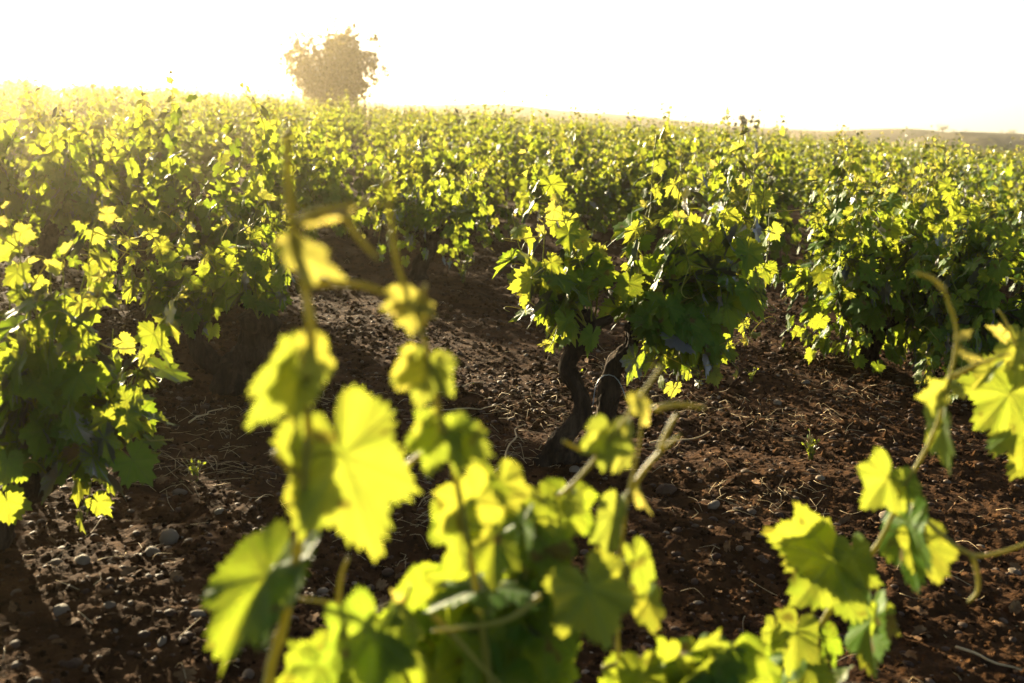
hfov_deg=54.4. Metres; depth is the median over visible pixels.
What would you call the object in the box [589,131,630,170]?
grapevine
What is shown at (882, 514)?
stone
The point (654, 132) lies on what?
grapevine
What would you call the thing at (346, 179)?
grapevine
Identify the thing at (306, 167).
grapevine
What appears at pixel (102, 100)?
grapevine
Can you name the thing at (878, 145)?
grapevine
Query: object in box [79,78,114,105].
grapevine
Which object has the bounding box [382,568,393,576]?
stone
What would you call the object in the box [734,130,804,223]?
grapevine
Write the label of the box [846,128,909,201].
grapevine
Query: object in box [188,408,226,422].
dry twig
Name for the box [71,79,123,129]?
grapevine
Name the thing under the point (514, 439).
dry twig
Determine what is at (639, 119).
grapevine
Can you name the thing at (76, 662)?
gravel
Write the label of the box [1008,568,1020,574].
stone
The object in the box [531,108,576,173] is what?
grapevine
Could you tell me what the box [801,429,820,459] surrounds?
weed
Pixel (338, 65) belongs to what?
almond tree
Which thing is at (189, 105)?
grapevine
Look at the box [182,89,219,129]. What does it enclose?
grapevine
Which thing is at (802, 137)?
grapevine
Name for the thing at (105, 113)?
grapevine
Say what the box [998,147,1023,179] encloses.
grapevine
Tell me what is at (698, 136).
grapevine
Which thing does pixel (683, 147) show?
grapevine
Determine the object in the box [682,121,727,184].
grapevine
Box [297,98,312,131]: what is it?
grapevine
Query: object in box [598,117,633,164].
grapevine
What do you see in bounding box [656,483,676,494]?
stone
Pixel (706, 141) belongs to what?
grapevine
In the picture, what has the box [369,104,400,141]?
grapevine
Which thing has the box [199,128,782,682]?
grapevine
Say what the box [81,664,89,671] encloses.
stone
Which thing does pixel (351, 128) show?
grapevine
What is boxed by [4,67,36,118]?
grapevine
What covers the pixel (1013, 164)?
grapevine
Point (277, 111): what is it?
grapevine
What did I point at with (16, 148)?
grapevine
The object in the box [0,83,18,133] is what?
grapevine
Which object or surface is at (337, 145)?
grapevine
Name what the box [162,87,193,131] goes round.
grapevine
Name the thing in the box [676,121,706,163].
grapevine
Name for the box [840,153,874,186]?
grapevine
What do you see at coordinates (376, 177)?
grapevine
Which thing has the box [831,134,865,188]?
grapevine
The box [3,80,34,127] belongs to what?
grapevine
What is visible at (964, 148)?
grapevine
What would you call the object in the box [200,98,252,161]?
grapevine
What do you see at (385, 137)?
grapevine
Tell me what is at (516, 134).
grapevine
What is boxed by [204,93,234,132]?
grapevine
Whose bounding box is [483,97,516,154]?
grapevine
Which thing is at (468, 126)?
grapevine
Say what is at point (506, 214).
grapevine
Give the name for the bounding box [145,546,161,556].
stone
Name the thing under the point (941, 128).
hill tree
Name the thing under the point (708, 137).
grapevine
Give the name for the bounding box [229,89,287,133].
grapevine
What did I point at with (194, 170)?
grapevine
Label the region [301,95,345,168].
grapevine
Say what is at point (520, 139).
grapevine
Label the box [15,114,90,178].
grapevine
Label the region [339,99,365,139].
grapevine
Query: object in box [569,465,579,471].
stone
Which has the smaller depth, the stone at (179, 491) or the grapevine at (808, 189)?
the stone at (179, 491)
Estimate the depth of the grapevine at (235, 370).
4.95 m
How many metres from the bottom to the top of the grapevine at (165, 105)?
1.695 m
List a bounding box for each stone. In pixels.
[27,676,41,682]
[53,603,69,616]
[75,554,90,564]
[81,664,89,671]
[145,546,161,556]
[157,636,166,646]
[159,528,178,544]
[172,489,187,494]
[190,610,205,616]
[214,508,225,514]
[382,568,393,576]
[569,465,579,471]
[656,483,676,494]
[708,500,719,508]
[773,399,781,404]
[879,510,886,518]
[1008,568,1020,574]
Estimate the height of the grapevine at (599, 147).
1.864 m
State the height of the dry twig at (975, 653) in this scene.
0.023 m
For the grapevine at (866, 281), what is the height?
1.637 m
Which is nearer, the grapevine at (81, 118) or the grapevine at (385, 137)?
the grapevine at (81, 118)
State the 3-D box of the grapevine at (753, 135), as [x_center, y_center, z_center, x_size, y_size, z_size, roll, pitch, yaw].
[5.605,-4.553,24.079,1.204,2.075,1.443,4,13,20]
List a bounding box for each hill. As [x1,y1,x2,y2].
[52,76,395,108]
[366,104,817,137]
[763,129,945,145]
[887,132,1023,157]
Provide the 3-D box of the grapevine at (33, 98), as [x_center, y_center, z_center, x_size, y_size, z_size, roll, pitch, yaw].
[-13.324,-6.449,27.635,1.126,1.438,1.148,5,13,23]
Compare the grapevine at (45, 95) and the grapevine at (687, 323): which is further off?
the grapevine at (45, 95)
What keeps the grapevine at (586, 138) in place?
on the ground at (848, 497)
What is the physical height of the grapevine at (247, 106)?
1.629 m
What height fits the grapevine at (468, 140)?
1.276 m
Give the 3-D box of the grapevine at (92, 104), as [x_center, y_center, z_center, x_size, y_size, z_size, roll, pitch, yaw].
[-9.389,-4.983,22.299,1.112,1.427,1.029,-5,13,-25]
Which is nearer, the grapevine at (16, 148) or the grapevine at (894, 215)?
the grapevine at (894, 215)
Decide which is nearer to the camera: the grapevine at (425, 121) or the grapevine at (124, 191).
the grapevine at (124, 191)
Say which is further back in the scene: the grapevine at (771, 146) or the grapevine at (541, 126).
the grapevine at (541, 126)
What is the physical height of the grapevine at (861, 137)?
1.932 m
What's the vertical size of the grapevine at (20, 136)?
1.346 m
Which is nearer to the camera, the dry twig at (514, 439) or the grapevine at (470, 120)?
the dry twig at (514, 439)
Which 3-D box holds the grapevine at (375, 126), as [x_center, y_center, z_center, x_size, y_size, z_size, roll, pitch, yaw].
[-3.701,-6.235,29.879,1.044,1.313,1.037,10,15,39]
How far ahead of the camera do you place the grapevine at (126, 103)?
26.75 m
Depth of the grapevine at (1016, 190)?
16.64 m
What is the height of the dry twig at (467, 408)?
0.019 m
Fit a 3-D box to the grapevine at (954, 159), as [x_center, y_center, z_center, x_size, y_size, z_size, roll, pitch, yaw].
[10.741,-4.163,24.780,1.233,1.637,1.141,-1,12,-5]
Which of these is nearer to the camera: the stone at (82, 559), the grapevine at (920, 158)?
the stone at (82, 559)
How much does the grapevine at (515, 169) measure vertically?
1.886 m
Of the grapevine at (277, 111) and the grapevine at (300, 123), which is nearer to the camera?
the grapevine at (300, 123)
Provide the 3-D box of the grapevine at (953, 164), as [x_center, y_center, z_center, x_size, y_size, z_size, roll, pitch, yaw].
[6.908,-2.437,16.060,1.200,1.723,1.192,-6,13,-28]
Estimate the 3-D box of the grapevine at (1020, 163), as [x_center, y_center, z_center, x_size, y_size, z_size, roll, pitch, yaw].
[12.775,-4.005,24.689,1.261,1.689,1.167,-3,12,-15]
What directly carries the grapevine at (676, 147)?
on the ground at (848, 497)
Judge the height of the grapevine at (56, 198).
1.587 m
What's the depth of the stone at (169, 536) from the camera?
3.26 m
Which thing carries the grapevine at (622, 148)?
on the ground at (848, 497)
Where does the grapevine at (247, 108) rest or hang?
on the ground at (848, 497)
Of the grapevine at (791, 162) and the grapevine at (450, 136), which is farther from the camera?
the grapevine at (450, 136)
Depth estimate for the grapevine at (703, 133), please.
31.26 m
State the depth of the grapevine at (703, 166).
20.75 m
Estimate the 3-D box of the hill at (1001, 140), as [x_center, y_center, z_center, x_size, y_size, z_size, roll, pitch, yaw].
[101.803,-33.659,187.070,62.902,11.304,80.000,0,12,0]
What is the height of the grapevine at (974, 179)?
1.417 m
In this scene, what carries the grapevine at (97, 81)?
on the ground at (848, 497)
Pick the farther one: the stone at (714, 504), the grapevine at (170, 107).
the grapevine at (170, 107)
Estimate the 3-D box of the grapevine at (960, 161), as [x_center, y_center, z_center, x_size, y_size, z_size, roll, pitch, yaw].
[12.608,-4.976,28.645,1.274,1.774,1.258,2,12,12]
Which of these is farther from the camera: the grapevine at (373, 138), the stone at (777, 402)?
the grapevine at (373, 138)
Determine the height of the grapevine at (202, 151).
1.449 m
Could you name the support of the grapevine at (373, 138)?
on the ground at (848, 497)
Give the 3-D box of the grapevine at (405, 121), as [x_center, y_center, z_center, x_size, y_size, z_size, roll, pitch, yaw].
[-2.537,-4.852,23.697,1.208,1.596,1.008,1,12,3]
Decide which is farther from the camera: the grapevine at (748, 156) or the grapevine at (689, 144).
the grapevine at (689, 144)
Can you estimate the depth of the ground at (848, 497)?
3.94 m
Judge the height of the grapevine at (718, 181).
1.844 m
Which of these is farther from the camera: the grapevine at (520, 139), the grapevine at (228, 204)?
the grapevine at (520, 139)
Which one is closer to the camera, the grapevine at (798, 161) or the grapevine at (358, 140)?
the grapevine at (798, 161)
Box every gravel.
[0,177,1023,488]
[0,292,1023,682]
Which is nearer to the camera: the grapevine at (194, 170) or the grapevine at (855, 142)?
the grapevine at (194, 170)
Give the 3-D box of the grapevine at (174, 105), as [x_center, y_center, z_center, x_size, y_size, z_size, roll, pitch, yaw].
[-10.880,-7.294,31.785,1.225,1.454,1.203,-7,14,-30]
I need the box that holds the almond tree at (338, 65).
[274,12,389,111]
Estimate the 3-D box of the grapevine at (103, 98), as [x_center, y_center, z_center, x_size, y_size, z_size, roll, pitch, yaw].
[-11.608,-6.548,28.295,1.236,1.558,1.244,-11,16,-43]
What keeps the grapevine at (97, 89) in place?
on the ground at (848, 497)
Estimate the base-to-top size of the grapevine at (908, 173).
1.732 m
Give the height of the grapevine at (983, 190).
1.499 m
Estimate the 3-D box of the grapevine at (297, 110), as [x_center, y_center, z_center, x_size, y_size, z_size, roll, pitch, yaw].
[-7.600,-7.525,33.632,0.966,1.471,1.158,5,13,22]
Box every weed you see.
[182,457,205,481]
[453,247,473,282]
[746,368,758,381]
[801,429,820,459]
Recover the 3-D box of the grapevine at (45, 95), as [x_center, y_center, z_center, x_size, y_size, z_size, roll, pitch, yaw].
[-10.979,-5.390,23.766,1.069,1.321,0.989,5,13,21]
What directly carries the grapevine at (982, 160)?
on the ground at (848, 497)
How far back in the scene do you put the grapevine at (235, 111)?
33.06 m
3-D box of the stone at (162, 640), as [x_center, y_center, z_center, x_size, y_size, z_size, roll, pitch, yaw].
[-0.937,0.804,2.668,0.024,0.020,0.036,-14,25,19]
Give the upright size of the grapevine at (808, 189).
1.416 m
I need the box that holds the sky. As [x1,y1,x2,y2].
[0,0,1023,133]
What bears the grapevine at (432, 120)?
on the ground at (848, 497)
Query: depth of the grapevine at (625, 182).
13.94 m
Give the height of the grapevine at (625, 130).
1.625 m
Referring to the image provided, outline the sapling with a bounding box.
[734,113,760,137]
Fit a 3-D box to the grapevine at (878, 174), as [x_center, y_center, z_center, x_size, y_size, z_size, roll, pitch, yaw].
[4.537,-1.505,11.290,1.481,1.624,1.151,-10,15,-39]
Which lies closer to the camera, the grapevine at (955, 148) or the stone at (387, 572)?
the stone at (387, 572)
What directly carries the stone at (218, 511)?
on the ground at (848, 497)
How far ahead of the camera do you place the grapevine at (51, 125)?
13.13 m
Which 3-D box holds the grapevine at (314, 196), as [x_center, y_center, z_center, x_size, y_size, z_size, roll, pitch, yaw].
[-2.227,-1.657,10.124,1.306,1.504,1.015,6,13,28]
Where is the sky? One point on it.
(819, 65)
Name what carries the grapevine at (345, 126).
on the ground at (848, 497)
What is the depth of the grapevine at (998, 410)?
1.91 m
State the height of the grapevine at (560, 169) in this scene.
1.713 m
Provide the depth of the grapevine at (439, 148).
14.52 m
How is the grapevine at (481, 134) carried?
on the ground at (848, 497)
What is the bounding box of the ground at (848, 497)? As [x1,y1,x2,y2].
[0,123,1023,682]
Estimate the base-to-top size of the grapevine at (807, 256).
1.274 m
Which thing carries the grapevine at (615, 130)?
on the ground at (848, 497)
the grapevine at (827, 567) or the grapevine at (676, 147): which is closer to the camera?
the grapevine at (827, 567)
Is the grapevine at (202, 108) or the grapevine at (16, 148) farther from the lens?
the grapevine at (202, 108)
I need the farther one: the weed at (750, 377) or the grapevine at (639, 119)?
the grapevine at (639, 119)
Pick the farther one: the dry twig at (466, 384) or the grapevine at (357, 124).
the grapevine at (357, 124)
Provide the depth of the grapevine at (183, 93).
34.30 m
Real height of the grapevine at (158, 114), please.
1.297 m
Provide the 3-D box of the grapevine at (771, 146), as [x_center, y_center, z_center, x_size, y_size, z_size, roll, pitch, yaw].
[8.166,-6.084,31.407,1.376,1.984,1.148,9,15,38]
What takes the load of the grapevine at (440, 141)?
on the ground at (848, 497)
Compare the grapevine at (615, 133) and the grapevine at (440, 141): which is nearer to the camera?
the grapevine at (440, 141)
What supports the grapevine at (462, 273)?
on the ground at (848, 497)
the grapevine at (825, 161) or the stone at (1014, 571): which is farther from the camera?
the grapevine at (825, 161)
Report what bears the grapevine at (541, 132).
on the ground at (848, 497)
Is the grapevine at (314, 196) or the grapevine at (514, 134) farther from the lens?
the grapevine at (514, 134)
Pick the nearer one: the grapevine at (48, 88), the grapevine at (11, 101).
the grapevine at (11, 101)
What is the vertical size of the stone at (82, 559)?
0.038 m
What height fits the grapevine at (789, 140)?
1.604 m
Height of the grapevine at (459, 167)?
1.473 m
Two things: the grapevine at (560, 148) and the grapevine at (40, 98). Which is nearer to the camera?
the grapevine at (560, 148)
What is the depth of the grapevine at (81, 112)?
17.75 m
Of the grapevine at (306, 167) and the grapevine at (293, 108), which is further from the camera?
the grapevine at (293, 108)
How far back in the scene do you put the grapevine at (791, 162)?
18.52 m
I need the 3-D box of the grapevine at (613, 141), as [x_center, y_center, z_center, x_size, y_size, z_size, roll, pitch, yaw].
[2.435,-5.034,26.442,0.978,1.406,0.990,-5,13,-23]
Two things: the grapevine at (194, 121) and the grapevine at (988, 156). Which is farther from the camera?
the grapevine at (988, 156)
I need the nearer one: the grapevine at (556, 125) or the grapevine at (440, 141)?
the grapevine at (440, 141)
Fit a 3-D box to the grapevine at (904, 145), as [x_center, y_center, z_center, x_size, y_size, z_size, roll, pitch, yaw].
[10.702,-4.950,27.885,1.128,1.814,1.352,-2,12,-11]
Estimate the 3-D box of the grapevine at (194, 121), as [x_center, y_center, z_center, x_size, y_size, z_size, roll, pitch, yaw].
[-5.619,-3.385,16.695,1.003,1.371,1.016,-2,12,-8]
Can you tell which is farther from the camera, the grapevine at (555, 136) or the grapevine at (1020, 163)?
the grapevine at (555, 136)
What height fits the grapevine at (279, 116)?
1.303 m
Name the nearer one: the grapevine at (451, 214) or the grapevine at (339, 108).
the grapevine at (451, 214)
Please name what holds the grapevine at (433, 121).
on the ground at (848, 497)
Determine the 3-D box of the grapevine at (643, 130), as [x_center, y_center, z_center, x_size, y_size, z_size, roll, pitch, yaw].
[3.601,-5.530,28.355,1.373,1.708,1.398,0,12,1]
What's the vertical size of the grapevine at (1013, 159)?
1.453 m
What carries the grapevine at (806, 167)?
on the ground at (848, 497)
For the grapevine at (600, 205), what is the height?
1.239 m
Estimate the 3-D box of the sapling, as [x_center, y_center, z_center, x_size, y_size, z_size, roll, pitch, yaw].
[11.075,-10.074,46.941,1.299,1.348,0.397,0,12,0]
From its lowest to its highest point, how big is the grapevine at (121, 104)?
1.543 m
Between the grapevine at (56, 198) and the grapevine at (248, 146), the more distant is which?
the grapevine at (248, 146)
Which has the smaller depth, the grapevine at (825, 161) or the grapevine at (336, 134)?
the grapevine at (336, 134)
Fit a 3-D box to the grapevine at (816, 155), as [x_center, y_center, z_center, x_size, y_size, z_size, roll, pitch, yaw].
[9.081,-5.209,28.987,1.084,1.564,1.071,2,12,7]
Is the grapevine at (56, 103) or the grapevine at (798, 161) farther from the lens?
the grapevine at (798, 161)
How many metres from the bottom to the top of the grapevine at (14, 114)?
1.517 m
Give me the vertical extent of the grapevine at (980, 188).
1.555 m
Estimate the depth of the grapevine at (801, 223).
12.13 m
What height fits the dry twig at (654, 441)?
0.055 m
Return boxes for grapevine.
[0,65,30,120]
[0,74,59,179]
[0,76,17,126]
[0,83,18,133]
[0,85,51,159]
[0,88,147,277]
[0,96,28,137]
[0,189,192,550]
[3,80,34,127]
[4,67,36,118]
[8,71,53,119]
[11,83,43,119]
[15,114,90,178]
[18,91,31,138]
[35,88,66,125]
[37,83,63,120]
[45,100,100,160]
[50,83,93,124]
[53,107,114,145]
[54,85,71,112]
[66,92,195,250]
[68,65,126,141]
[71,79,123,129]
[71,181,301,395]
[75,80,107,100]
[75,86,109,122]
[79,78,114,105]
[81,87,124,122]
[85,87,155,148]
[91,89,124,139]
[92,85,122,114]
[93,79,122,114]
[103,98,208,196]
[113,70,296,302]
[115,89,148,123]
[115,100,162,141]
[126,90,158,129]
[144,81,167,118]
[151,98,199,164]
[157,90,186,118]
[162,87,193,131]
[163,86,227,179]
[168,78,203,107]
[171,99,237,193]
[179,104,212,137]
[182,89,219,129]
[182,97,226,140]
[184,90,211,139]
[199,92,235,133]
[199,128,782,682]
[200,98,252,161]
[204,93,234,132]
[214,91,257,168]
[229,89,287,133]
[231,96,253,135]
[234,90,256,123]
[234,102,264,163]
[243,90,274,126]
[243,102,369,240]
[243,105,353,187]
[246,106,350,221]
[259,103,285,137]
[261,99,292,133]
[273,86,296,124]
[276,96,301,127]
[279,108,345,185]
[283,99,320,143]
[286,101,344,176]
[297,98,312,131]
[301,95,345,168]
[306,96,345,137]
[310,104,365,181]
[311,102,349,152]
[327,94,367,154]
[329,85,363,146]
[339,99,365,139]
[346,149,501,280]
[352,123,434,211]
[364,120,413,174]
[366,114,393,150]
[368,113,397,149]
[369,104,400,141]
[376,104,424,162]
[386,104,417,145]
[388,109,414,146]
[390,101,427,154]
[390,117,496,225]
[403,152,521,250]
[409,130,457,199]
[419,104,447,143]
[420,103,454,163]
[426,120,464,168]
[429,101,451,144]
[440,109,471,148]
[446,90,515,196]
[449,108,484,148]
[453,117,486,153]
[460,96,491,154]
[460,126,488,169]
[473,123,506,160]
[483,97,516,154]
[484,94,558,213]
[486,106,515,152]
[491,110,540,194]
[492,123,807,466]
[501,119,530,153]
[511,106,596,219]
[513,119,536,163]
[526,119,556,160]
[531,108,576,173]
[532,112,555,138]
[540,117,577,165]
[546,117,571,138]
[548,108,575,156]
[548,144,626,237]
[554,102,609,170]
[561,125,599,184]
[567,116,594,149]
[579,137,639,222]
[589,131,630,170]
[592,125,619,166]
[594,103,713,242]
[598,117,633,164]
[602,124,657,207]
[604,119,627,144]
[607,122,633,162]
[607,125,642,176]
[616,117,655,148]
[617,119,639,147]
[625,109,671,155]
[628,108,675,171]
[643,116,697,193]
[647,122,691,165]
[673,118,716,186]
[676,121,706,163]
[678,107,804,263]
[681,116,709,145]
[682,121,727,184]
[688,126,755,198]
[691,123,764,217]
[692,116,716,161]
[692,122,724,154]
[694,134,733,189]
[700,115,728,151]
[719,109,766,166]
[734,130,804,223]
[755,131,806,208]
[756,122,789,179]
[759,125,977,375]
[760,272,1023,682]
[761,117,787,170]
[776,141,808,200]
[778,133,811,158]
[784,136,819,190]
[788,136,834,202]
[789,137,810,162]
[789,145,846,218]
[794,130,825,176]
[796,128,831,166]
[796,173,946,270]
[797,148,895,253]
[812,135,836,167]
[812,162,978,315]
[818,139,841,178]
[828,136,876,183]
[830,125,863,154]
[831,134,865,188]
[836,128,869,159]
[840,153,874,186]
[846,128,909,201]
[860,132,902,193]
[861,127,912,192]
[870,132,925,203]
[873,136,962,231]
[880,132,906,173]
[886,142,937,201]
[902,129,939,173]
[904,144,1023,405]
[906,136,981,226]
[907,158,980,241]
[924,126,963,175]
[930,141,966,178]
[931,137,962,175]
[942,149,983,203]
[944,145,1017,218]
[954,146,1023,276]
[955,147,994,202]
[958,134,990,172]
[958,139,1000,180]
[958,309,1023,480]
[968,137,1018,203]
[970,148,1003,168]
[977,156,1023,223]
[980,153,1014,202]
[987,188,1023,296]
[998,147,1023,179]
[998,149,1023,208]
[1001,139,1023,208]
[1013,145,1023,191]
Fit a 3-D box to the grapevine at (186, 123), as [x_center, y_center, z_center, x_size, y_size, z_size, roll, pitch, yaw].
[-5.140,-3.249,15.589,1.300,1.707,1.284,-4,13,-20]
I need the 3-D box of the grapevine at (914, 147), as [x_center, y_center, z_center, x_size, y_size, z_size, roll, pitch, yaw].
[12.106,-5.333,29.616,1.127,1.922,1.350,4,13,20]
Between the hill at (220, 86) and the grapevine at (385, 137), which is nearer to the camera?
the grapevine at (385, 137)
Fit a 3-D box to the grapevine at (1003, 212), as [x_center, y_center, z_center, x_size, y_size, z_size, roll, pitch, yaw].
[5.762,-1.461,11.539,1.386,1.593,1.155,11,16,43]
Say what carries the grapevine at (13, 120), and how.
on the ground at (848, 497)
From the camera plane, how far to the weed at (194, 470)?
3.75 m
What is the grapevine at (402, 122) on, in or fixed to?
on the ground at (848, 497)
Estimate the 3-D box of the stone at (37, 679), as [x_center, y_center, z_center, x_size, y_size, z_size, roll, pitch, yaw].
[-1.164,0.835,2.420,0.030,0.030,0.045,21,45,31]
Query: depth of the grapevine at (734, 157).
16.72 m
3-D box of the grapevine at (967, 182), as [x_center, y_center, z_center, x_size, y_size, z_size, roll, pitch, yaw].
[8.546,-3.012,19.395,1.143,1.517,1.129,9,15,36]
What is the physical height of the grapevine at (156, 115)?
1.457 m
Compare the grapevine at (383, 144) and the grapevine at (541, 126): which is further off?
the grapevine at (541, 126)
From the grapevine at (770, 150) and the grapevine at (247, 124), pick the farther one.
the grapevine at (770, 150)
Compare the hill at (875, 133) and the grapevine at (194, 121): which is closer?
the grapevine at (194, 121)
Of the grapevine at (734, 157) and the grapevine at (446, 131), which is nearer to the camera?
the grapevine at (734, 157)
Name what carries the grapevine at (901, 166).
on the ground at (848, 497)
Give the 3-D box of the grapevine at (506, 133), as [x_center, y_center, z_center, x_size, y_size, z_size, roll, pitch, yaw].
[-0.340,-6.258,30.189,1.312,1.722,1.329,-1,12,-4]
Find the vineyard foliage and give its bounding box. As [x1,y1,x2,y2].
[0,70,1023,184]
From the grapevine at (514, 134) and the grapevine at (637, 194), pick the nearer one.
the grapevine at (637, 194)
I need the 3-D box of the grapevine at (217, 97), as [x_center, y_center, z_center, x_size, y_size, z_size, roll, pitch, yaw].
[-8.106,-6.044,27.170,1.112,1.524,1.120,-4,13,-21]
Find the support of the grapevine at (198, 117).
on the ground at (848, 497)
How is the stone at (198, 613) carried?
on the ground at (848, 497)
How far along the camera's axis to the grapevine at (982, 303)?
5.67 m
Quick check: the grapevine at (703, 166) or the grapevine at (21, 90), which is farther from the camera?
the grapevine at (21, 90)
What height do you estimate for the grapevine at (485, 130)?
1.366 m
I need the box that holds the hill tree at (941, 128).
[936,124,948,133]
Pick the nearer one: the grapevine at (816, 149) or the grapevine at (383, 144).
the grapevine at (383, 144)
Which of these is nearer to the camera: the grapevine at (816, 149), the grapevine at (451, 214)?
the grapevine at (451, 214)
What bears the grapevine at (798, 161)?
on the ground at (848, 497)
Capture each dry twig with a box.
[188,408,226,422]
[438,381,484,392]
[441,405,496,410]
[494,424,524,471]
[649,431,709,443]
[955,645,1021,670]
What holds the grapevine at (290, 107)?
on the ground at (848, 497)
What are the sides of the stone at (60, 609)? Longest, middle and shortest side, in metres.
0.063 x 0.041 x 0.034 m
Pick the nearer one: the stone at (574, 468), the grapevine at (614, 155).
the stone at (574, 468)
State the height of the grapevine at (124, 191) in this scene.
1.469 m
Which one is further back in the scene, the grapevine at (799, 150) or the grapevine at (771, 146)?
the grapevine at (771, 146)
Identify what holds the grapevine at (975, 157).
on the ground at (848, 497)
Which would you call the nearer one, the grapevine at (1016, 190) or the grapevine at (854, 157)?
the grapevine at (1016, 190)
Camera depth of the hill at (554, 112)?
332.45 m
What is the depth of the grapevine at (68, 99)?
30.82 m
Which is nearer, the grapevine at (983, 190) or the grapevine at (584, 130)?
the grapevine at (983, 190)
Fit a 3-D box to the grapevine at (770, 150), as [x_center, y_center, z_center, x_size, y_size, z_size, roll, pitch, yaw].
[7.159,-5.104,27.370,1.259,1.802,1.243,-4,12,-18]
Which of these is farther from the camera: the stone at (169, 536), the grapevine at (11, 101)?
the grapevine at (11, 101)
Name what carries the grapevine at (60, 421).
on the ground at (848, 497)
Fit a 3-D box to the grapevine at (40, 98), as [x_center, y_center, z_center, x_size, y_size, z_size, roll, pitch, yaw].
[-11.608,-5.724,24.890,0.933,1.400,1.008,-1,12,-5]
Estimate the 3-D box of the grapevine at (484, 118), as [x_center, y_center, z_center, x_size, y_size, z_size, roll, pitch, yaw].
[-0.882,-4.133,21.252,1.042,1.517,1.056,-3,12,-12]
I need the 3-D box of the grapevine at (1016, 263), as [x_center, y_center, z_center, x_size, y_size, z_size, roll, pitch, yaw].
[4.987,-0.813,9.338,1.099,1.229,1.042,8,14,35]
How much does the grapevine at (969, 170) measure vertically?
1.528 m
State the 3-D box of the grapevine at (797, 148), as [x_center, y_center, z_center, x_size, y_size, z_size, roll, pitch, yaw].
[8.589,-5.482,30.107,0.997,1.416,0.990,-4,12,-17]
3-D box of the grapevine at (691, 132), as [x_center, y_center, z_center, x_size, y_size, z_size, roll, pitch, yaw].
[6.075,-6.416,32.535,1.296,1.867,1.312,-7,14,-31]

